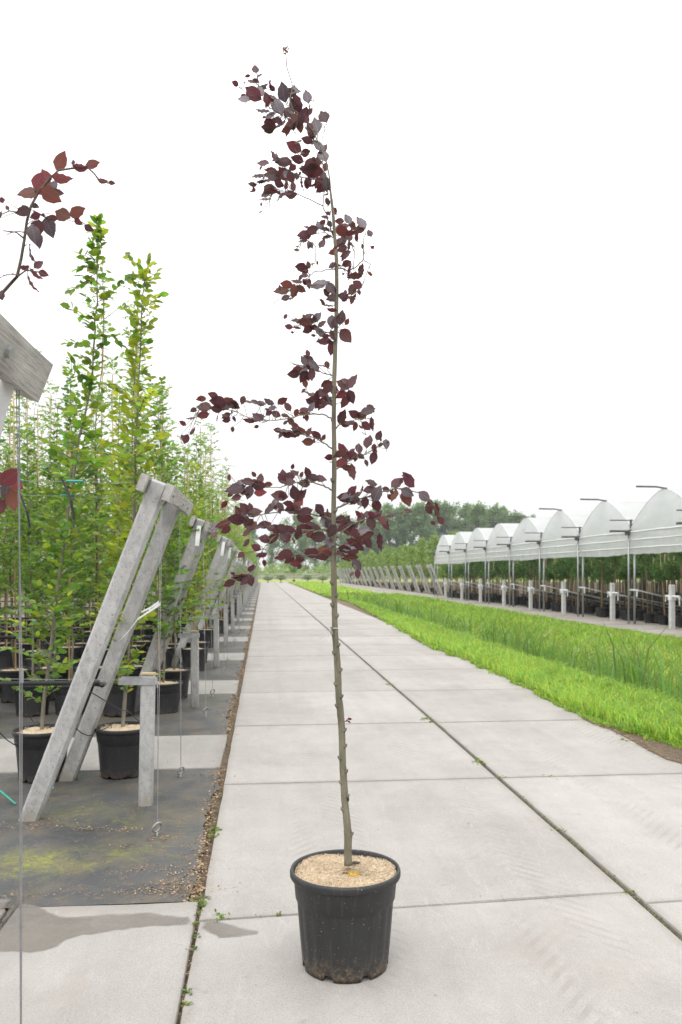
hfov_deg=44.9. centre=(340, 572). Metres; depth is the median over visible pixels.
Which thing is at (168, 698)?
potted tree
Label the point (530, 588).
white post
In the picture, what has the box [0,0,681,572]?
sky
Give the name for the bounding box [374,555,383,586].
nursery tree
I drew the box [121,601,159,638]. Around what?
plant label
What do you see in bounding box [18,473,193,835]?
post frame
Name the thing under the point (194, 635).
short post
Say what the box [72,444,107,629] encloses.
potted tree
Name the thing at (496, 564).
ball tree
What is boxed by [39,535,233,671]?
post frame
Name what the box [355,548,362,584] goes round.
nursery tree
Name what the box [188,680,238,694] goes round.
cross path
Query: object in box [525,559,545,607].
ball tree
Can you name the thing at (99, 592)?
potted tree
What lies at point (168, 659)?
potted tree
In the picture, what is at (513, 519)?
windbreak tree
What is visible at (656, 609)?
ball tree
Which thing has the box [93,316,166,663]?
potted tree
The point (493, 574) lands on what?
ball tree
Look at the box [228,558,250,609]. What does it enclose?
post frame
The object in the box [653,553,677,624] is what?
ball tree
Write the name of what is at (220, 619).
potted tree
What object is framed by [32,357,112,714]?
potted tree
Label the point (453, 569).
ball tree
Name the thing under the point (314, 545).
windbreak tree
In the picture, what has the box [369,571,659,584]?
tree mass
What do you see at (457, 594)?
ball tree
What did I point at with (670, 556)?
tree mass
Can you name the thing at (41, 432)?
potted tree
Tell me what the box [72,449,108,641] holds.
potted tree
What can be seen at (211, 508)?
potted tree
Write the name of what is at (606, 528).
plastic tunnel
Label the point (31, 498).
potted tree
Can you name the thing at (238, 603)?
short post
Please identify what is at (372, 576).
post frame
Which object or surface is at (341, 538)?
windbreak tree
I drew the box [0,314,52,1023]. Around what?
post frame
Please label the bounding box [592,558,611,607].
ball tree
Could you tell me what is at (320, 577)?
nursery tree
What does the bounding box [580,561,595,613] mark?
ball tree
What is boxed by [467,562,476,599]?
ball tree
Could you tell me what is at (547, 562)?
ball tree
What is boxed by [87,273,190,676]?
potted tree
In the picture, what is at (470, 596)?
ball tree
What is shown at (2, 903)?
wooden post
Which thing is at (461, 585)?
white post
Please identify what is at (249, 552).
potted tree
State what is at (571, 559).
ball tree
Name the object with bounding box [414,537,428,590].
nursery tree
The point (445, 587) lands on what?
white post
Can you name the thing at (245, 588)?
short post
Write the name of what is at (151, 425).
potted tree
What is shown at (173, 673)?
potted tree
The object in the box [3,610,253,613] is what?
ground cloth
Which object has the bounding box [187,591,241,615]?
short post
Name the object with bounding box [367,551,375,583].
nursery tree
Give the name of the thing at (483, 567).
ball tree
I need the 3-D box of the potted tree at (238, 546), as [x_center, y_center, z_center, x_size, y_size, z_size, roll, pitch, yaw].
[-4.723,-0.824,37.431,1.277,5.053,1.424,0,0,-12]
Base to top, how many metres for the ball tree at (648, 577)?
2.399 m
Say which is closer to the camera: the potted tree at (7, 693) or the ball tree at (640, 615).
the potted tree at (7, 693)
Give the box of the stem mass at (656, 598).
[494,562,681,611]
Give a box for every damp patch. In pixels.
[0,897,187,951]
[205,922,256,936]
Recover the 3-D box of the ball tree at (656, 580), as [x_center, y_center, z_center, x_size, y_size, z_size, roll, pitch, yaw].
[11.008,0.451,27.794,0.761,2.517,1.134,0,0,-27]
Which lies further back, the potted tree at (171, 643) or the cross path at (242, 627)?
the cross path at (242, 627)
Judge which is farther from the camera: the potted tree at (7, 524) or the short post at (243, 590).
the short post at (243, 590)
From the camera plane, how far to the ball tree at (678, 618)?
25.45 m
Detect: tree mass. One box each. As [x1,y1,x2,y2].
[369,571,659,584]
[499,552,680,581]
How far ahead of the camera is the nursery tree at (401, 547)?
89.20 m
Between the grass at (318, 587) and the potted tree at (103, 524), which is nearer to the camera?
the potted tree at (103, 524)
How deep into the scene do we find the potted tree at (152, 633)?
18.69 m
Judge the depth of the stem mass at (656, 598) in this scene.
44.16 m
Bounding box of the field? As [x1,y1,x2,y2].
[49,575,676,581]
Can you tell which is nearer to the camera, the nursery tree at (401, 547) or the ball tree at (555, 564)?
the ball tree at (555, 564)
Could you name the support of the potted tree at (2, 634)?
on the ground cloth at (238, 647)
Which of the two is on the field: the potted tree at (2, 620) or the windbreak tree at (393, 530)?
the windbreak tree at (393, 530)
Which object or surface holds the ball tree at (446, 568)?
on the lane
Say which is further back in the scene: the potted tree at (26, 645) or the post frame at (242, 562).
the post frame at (242, 562)
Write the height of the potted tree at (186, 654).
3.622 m
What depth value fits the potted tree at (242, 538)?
45.03 m
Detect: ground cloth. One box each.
[0,694,234,738]
[0,769,218,907]
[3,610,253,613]
[3,614,252,617]
[9,603,254,605]
[17,661,242,680]
[176,629,249,636]
[208,642,245,652]
[212,621,250,625]
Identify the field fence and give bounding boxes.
[94,573,589,580]
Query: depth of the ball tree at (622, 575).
29.74 m
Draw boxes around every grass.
[289,581,377,593]
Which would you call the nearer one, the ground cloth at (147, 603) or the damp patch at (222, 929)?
the damp patch at (222, 929)
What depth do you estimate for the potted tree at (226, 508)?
27.42 m
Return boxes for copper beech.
[0,151,115,513]
[179,46,443,983]
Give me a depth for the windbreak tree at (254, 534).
255.63 m
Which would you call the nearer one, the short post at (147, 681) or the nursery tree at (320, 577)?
the short post at (147, 681)
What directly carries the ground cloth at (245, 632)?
on the ground at (216, 800)
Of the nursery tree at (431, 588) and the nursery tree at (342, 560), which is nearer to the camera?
the nursery tree at (431, 588)
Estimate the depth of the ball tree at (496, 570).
48.26 m
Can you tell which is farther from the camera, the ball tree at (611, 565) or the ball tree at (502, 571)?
the ball tree at (502, 571)
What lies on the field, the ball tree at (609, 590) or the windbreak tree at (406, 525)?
the windbreak tree at (406, 525)
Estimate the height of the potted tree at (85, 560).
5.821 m
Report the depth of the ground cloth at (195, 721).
9.61 m
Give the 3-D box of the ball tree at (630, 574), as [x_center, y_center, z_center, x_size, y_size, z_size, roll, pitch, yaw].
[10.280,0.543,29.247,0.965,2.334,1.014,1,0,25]
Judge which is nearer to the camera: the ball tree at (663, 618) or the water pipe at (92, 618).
the water pipe at (92, 618)
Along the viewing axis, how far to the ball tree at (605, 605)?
35.32 m
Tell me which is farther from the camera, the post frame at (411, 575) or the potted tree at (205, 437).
the post frame at (411, 575)
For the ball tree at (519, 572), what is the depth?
43.23 m
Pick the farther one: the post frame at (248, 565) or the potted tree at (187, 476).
the post frame at (248, 565)
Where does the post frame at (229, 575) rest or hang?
on the ground cloth at (245, 632)
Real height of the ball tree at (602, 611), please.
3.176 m
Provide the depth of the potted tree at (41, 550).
18.35 m
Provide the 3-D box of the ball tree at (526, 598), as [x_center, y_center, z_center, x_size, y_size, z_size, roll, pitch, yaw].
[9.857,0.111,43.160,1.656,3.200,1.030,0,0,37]
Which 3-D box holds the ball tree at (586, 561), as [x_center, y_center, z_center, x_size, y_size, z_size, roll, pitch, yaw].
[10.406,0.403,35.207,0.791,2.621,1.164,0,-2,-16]
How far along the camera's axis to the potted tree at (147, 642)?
15.42 m
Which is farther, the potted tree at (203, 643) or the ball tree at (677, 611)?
the ball tree at (677, 611)
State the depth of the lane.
31.89 m
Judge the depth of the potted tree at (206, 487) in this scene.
24.14 m
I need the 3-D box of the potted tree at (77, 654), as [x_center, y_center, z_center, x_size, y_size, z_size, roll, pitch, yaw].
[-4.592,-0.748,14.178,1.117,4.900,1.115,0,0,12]
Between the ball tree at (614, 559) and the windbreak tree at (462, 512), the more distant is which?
the windbreak tree at (462, 512)
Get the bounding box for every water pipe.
[0,617,209,643]
[0,636,184,676]
[0,679,139,745]
[1,607,221,629]
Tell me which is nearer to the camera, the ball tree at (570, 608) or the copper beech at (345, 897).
the copper beech at (345, 897)
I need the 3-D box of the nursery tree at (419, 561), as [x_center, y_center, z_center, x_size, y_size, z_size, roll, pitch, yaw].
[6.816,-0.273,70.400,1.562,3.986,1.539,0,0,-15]
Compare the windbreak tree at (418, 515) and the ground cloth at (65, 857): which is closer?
the ground cloth at (65, 857)
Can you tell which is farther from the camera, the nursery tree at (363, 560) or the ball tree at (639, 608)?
the nursery tree at (363, 560)
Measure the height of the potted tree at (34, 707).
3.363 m
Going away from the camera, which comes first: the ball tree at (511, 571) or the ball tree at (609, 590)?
the ball tree at (609, 590)
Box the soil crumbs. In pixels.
[0,620,681,1018]
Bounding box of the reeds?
[343,586,681,701]
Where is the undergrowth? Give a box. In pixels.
[256,560,588,577]
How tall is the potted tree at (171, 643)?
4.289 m
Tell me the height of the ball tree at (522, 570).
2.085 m
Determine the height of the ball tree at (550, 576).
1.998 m
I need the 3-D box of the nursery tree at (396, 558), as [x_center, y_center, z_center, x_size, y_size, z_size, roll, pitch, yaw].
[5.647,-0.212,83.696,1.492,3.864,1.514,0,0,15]
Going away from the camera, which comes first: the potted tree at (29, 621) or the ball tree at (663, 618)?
the potted tree at (29, 621)
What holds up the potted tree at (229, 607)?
on the ground cloth at (246, 616)
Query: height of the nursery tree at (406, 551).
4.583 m
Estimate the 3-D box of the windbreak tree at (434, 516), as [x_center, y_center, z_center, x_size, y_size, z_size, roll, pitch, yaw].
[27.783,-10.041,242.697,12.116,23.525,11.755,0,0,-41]
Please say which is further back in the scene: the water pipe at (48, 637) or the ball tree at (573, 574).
the ball tree at (573, 574)
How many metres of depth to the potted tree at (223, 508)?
28.60 m
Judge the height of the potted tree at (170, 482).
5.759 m
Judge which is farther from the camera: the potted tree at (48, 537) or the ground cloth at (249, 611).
the ground cloth at (249, 611)
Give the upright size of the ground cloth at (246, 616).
0.018 m
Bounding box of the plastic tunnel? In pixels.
[426,485,681,623]
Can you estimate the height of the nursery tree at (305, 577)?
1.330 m
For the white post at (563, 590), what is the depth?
33.88 m
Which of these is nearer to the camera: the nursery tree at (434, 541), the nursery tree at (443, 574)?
the nursery tree at (443, 574)
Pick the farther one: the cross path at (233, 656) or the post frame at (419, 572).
the post frame at (419, 572)
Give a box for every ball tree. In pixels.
[441,564,456,596]
[444,567,455,596]
[449,568,458,597]
[453,563,461,597]
[455,564,467,598]
[462,564,478,598]
[462,568,469,594]
[464,562,473,599]
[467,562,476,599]
[472,564,484,600]
[475,561,489,601]
[478,561,492,601]
[483,561,497,602]
[492,563,501,601]
[494,560,505,601]
[498,564,507,599]
[499,552,514,604]
[500,574,510,596]
[505,563,521,604]
[505,567,527,603]
[507,560,521,605]
[515,560,528,604]
[517,566,527,604]
[524,559,542,608]
[524,565,542,607]
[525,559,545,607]
[534,565,551,609]
[538,558,553,607]
[545,574,556,602]
[547,558,562,610]
[547,564,569,611]
[552,578,559,600]
[557,558,570,609]
[561,557,576,612]
[563,556,584,613]
[569,559,587,613]
[580,557,595,612]
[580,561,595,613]
[584,557,608,616]
[584,573,596,603]
[586,561,614,615]
[588,559,598,610]
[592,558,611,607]
[596,565,609,606]
[598,559,618,614]
[605,561,623,616]
[606,554,627,618]
[612,563,631,619]
[617,556,643,620]
[618,562,627,616]
[623,554,637,618]
[627,553,659,622]
[629,571,648,609]
[636,561,648,619]
[640,557,655,612]
[647,554,666,611]
[649,562,670,621]
[652,553,672,614]
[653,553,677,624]
[660,554,668,612]
[660,558,680,626]
[666,552,681,627]
[670,556,680,614]
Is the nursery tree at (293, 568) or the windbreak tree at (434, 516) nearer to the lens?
the nursery tree at (293, 568)
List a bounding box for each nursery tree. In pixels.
[275,575,286,580]
[288,554,297,580]
[302,575,313,580]
[317,576,327,582]
[338,559,345,573]
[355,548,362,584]
[361,555,370,584]
[364,553,372,585]
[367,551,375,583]
[368,556,378,586]
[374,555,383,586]
[380,546,393,585]
[383,552,393,588]
[389,551,402,588]
[395,545,404,585]
[398,552,408,588]
[399,543,411,589]
[404,546,420,590]
[413,546,428,592]
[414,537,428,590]
[424,534,440,593]
[424,542,436,591]
[435,564,449,594]
[449,531,457,592]
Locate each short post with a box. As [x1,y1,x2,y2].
[0,613,219,666]
[34,672,156,806]
[54,630,199,706]
[143,604,227,645]
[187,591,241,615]
[215,598,234,631]
[233,594,239,622]
[239,589,244,610]
[242,587,246,606]
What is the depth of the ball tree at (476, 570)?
48.94 m
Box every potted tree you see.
[0,213,138,783]
[0,349,81,702]
[0,387,84,672]
[0,392,47,665]
[0,396,40,667]
[0,402,31,645]
[0,416,34,696]
[0,420,34,569]
[0,433,75,716]
[0,434,27,626]
[0,441,28,641]
[1,425,30,641]
[2,418,41,642]
[11,419,45,641]
[13,412,79,700]
[17,376,63,648]
[18,435,42,629]
[25,381,94,662]
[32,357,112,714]
[32,421,47,624]
[40,255,141,698]
[40,404,93,642]
[43,387,105,671]
[53,477,103,641]
[61,390,153,716]
[70,479,100,653]
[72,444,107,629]
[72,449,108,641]
[73,252,178,779]
[74,367,115,664]
[81,355,130,647]
[84,445,98,626]
[85,447,121,634]
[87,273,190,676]
[87,437,108,628]
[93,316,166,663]
[98,356,167,663]
[110,384,200,667]
[129,384,164,639]
[133,408,163,639]
[137,376,223,713]
[139,441,205,698]
[148,402,187,641]
[150,392,187,635]
[152,439,206,662]
[154,481,189,629]
[158,441,223,642]
[170,440,183,550]
[171,435,212,629]
[175,462,230,670]
[177,433,235,662]
[178,452,198,619]
[182,443,207,609]
[183,459,197,615]
[187,440,223,595]
[191,417,216,626]
[194,439,242,647]
[199,422,241,635]
[208,458,224,610]
[209,457,245,623]
[210,467,244,571]
[210,477,244,632]
[212,483,245,624]
[221,473,247,609]
[227,504,246,614]
[230,494,252,604]
[232,507,247,600]
[234,504,245,600]
[235,500,250,603]
[244,534,256,565]
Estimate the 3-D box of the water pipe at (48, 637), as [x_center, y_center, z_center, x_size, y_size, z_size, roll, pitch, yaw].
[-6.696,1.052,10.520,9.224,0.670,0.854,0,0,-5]
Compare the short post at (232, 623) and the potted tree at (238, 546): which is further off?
the potted tree at (238, 546)
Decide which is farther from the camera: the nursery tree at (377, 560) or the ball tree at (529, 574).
the nursery tree at (377, 560)
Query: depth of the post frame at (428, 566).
61.32 m
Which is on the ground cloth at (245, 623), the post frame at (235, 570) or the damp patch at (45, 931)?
the post frame at (235, 570)
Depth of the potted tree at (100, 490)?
11.15 m
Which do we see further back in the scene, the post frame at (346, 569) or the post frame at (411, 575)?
the post frame at (346, 569)
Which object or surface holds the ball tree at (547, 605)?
on the lane
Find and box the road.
[180,582,681,1023]
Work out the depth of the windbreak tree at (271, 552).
263.70 m
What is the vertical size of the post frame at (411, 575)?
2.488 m
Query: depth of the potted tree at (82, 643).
15.38 m
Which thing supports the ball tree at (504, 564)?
on the ground cloth
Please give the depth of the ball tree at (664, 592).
30.06 m
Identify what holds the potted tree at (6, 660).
on the ground cloth at (231, 667)
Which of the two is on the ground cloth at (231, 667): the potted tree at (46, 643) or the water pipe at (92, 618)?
the potted tree at (46, 643)
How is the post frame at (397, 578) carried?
on the ground at (216, 800)
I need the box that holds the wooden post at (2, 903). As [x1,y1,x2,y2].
[0,899,7,910]
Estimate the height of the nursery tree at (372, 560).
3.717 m
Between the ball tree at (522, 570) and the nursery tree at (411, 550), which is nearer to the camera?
the ball tree at (522, 570)
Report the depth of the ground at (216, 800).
8.76 m
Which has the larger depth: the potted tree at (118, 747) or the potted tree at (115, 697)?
the potted tree at (115, 697)
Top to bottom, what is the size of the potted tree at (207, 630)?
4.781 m
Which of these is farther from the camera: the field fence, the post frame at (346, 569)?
the field fence
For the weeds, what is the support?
on the road
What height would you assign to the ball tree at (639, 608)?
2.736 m
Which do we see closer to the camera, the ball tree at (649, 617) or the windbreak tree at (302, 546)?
the ball tree at (649, 617)
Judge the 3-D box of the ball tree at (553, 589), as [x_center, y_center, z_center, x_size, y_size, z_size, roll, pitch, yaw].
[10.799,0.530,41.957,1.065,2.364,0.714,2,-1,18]
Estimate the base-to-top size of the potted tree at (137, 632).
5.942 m
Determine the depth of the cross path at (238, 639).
20.88 m
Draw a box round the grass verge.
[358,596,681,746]
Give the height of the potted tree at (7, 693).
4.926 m
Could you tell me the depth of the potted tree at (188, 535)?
18.69 m
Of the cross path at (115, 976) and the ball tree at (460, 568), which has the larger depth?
the ball tree at (460, 568)
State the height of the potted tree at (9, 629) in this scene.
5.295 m
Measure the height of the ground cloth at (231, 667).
0.023 m
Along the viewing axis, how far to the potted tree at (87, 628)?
19.58 m
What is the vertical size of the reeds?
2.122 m
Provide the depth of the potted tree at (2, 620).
22.52 m
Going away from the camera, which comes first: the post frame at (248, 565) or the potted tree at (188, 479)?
the potted tree at (188, 479)
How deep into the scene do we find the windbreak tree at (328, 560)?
261.83 m
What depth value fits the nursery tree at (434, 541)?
65.20 m
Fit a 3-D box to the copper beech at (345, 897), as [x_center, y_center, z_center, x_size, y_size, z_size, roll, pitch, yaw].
[-0.170,-0.281,3.592,1.184,3.939,0.616,0,0,2]
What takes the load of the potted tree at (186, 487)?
on the ground cloth at (238, 647)
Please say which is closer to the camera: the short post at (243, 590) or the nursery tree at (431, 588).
the short post at (243, 590)
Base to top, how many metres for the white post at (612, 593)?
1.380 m
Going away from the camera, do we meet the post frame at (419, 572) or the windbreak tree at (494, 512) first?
the post frame at (419, 572)
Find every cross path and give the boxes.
[0,735,226,773]
[0,902,198,1023]
[176,637,248,641]
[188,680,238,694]
[207,653,244,660]
[228,626,250,629]
[234,618,252,620]
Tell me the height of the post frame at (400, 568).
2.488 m
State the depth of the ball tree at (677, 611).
29.30 m
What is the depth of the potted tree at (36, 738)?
6.82 m
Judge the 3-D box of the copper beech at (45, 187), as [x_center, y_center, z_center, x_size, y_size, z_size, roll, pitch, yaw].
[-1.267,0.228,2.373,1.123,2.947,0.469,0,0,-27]
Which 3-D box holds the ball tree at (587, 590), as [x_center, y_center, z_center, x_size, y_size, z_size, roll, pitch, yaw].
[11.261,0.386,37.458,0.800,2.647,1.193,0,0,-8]
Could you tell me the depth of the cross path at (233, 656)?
16.62 m
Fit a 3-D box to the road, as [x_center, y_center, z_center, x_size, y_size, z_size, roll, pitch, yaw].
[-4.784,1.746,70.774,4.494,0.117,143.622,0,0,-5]
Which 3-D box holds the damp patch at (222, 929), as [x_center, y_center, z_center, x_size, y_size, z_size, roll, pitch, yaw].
[-0.544,1.689,3.887,0.318,0.001,0.161,0,0,28]
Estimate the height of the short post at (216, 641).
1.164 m
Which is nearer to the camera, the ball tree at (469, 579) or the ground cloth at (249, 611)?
the ground cloth at (249, 611)
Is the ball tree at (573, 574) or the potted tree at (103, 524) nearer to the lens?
the potted tree at (103, 524)
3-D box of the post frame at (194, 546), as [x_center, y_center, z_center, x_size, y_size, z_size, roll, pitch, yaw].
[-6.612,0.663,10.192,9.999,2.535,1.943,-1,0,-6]
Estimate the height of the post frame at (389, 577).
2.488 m
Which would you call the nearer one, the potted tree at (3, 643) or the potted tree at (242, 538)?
the potted tree at (3, 643)
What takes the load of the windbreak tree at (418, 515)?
on the field
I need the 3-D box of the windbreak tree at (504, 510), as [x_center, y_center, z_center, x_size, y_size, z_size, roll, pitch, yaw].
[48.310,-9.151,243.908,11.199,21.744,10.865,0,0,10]
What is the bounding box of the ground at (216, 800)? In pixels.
[0,582,681,1023]
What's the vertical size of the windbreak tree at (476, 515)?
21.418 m
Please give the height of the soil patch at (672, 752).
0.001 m
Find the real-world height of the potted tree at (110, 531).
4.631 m
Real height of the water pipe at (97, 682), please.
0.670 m
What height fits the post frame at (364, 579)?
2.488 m
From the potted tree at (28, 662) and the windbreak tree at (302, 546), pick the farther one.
the windbreak tree at (302, 546)
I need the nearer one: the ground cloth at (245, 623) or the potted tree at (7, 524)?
the potted tree at (7, 524)
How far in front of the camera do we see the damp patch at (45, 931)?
3.95 m
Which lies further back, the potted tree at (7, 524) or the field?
the field
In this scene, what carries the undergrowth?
on the field
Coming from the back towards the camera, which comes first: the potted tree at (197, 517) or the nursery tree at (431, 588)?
the nursery tree at (431, 588)
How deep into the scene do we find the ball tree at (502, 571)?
44.67 m
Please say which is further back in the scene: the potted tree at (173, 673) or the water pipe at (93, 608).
the water pipe at (93, 608)
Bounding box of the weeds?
[180,629,681,1006]
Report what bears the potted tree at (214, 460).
on the ground cloth at (245, 623)
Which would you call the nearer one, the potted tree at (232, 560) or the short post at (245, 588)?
the potted tree at (232, 560)
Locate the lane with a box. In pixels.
[329,583,681,638]
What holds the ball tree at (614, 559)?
on the ground cloth
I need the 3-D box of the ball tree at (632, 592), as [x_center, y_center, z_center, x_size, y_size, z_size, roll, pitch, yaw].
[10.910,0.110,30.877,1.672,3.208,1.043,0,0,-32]
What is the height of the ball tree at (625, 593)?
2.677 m
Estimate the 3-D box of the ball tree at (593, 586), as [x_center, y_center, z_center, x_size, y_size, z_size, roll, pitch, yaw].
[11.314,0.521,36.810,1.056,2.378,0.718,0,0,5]
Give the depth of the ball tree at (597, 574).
31.94 m
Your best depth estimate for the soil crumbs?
5.13 m
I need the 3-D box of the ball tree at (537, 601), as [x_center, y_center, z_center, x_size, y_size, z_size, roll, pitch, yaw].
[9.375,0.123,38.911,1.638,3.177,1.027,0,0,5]
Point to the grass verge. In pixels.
(593, 650)
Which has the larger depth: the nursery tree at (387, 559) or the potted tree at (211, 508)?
the nursery tree at (387, 559)
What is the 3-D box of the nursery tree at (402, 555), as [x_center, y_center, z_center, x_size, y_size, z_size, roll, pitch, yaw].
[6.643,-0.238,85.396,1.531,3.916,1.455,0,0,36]
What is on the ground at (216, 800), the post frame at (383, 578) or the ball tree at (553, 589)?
the post frame at (383, 578)
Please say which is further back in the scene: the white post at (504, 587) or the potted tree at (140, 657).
the white post at (504, 587)
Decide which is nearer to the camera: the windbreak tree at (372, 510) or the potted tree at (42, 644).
the potted tree at (42, 644)
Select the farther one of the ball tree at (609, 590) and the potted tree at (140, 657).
the ball tree at (609, 590)
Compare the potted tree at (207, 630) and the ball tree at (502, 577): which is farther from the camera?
the ball tree at (502, 577)
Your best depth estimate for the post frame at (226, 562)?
18.89 m
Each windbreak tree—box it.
[245,528,258,558]
[264,531,280,577]
[276,517,295,575]
[287,514,315,577]
[306,510,324,577]
[317,523,337,577]
[336,512,351,567]
[353,520,379,554]
[364,509,387,577]
[371,502,405,553]
[394,502,421,549]
[404,501,439,550]
[421,499,453,541]
[434,499,462,535]
[447,502,474,534]
[464,500,491,531]
[484,502,507,527]
[497,505,511,523]
[506,509,524,522]
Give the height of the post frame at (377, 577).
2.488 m
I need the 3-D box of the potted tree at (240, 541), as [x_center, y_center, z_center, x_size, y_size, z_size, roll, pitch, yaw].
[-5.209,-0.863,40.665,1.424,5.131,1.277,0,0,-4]
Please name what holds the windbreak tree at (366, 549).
on the field
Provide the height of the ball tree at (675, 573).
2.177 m
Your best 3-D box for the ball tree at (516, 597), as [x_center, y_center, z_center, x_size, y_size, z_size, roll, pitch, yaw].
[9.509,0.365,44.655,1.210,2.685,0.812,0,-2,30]
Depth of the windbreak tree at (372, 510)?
233.91 m
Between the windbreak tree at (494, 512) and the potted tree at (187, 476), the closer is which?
the potted tree at (187, 476)
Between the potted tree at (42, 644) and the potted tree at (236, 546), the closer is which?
the potted tree at (42, 644)
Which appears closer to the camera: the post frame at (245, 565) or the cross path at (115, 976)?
the cross path at (115, 976)
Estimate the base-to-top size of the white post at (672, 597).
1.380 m
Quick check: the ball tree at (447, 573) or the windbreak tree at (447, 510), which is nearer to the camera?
the ball tree at (447, 573)
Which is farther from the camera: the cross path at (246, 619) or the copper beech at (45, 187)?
the cross path at (246, 619)
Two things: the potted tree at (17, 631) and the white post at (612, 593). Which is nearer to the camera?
the potted tree at (17, 631)
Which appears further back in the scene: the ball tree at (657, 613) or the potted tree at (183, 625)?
the ball tree at (657, 613)
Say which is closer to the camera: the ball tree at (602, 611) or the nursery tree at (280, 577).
the ball tree at (602, 611)
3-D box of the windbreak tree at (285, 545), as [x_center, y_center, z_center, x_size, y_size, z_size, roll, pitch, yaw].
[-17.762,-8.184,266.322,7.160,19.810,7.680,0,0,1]
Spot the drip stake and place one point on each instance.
(6, 796)
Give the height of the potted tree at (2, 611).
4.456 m
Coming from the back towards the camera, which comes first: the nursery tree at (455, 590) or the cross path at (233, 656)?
the nursery tree at (455, 590)
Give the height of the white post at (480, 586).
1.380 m
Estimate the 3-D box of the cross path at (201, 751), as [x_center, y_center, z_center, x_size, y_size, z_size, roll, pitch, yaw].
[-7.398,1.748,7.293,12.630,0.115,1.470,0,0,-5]
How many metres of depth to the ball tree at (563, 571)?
35.72 m
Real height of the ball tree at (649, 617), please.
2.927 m
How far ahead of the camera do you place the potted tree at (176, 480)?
27.22 m
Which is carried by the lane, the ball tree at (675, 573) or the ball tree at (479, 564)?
the ball tree at (479, 564)
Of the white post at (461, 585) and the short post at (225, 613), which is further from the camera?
the white post at (461, 585)
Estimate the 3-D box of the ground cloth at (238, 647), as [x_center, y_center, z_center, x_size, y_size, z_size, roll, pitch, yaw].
[-8.457,1.702,18.257,12.618,0.019,2.900,0,0,-5]
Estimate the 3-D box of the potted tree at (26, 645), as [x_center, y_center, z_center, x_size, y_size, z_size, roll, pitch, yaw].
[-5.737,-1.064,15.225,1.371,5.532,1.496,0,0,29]
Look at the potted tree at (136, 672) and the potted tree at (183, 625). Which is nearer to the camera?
the potted tree at (136, 672)
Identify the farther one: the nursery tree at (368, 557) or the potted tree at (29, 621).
the nursery tree at (368, 557)
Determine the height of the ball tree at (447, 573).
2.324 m
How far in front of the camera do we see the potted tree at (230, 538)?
24.34 m
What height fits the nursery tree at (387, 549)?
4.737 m
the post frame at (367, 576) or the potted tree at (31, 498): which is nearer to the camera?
the potted tree at (31, 498)
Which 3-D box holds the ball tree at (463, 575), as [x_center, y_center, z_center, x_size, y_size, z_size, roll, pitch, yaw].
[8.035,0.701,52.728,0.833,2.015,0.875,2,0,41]
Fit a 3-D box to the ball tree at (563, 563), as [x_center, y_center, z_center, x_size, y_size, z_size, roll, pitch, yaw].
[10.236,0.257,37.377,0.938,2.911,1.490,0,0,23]
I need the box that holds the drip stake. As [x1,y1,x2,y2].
[0,790,15,804]
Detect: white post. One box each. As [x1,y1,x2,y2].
[444,578,491,597]
[460,578,524,599]
[478,579,554,601]
[501,580,570,605]
[527,580,608,608]
[559,581,667,613]
[607,583,681,619]
[665,585,681,628]
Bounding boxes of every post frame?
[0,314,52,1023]
[0,516,215,715]
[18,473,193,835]
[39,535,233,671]
[186,544,237,647]
[209,550,241,633]
[217,556,245,622]
[227,557,246,615]
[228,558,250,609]
[235,561,250,605]
[345,568,352,583]
[360,569,367,585]
[363,568,371,586]
[367,567,376,586]
[372,567,382,587]
[378,567,388,588]
[384,566,395,589]
[390,566,402,590]
[398,565,411,591]
[406,565,420,592]
[415,565,430,593]
[426,564,442,595]
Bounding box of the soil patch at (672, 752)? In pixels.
[582,717,681,762]
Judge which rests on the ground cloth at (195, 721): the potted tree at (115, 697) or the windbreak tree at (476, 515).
the potted tree at (115, 697)

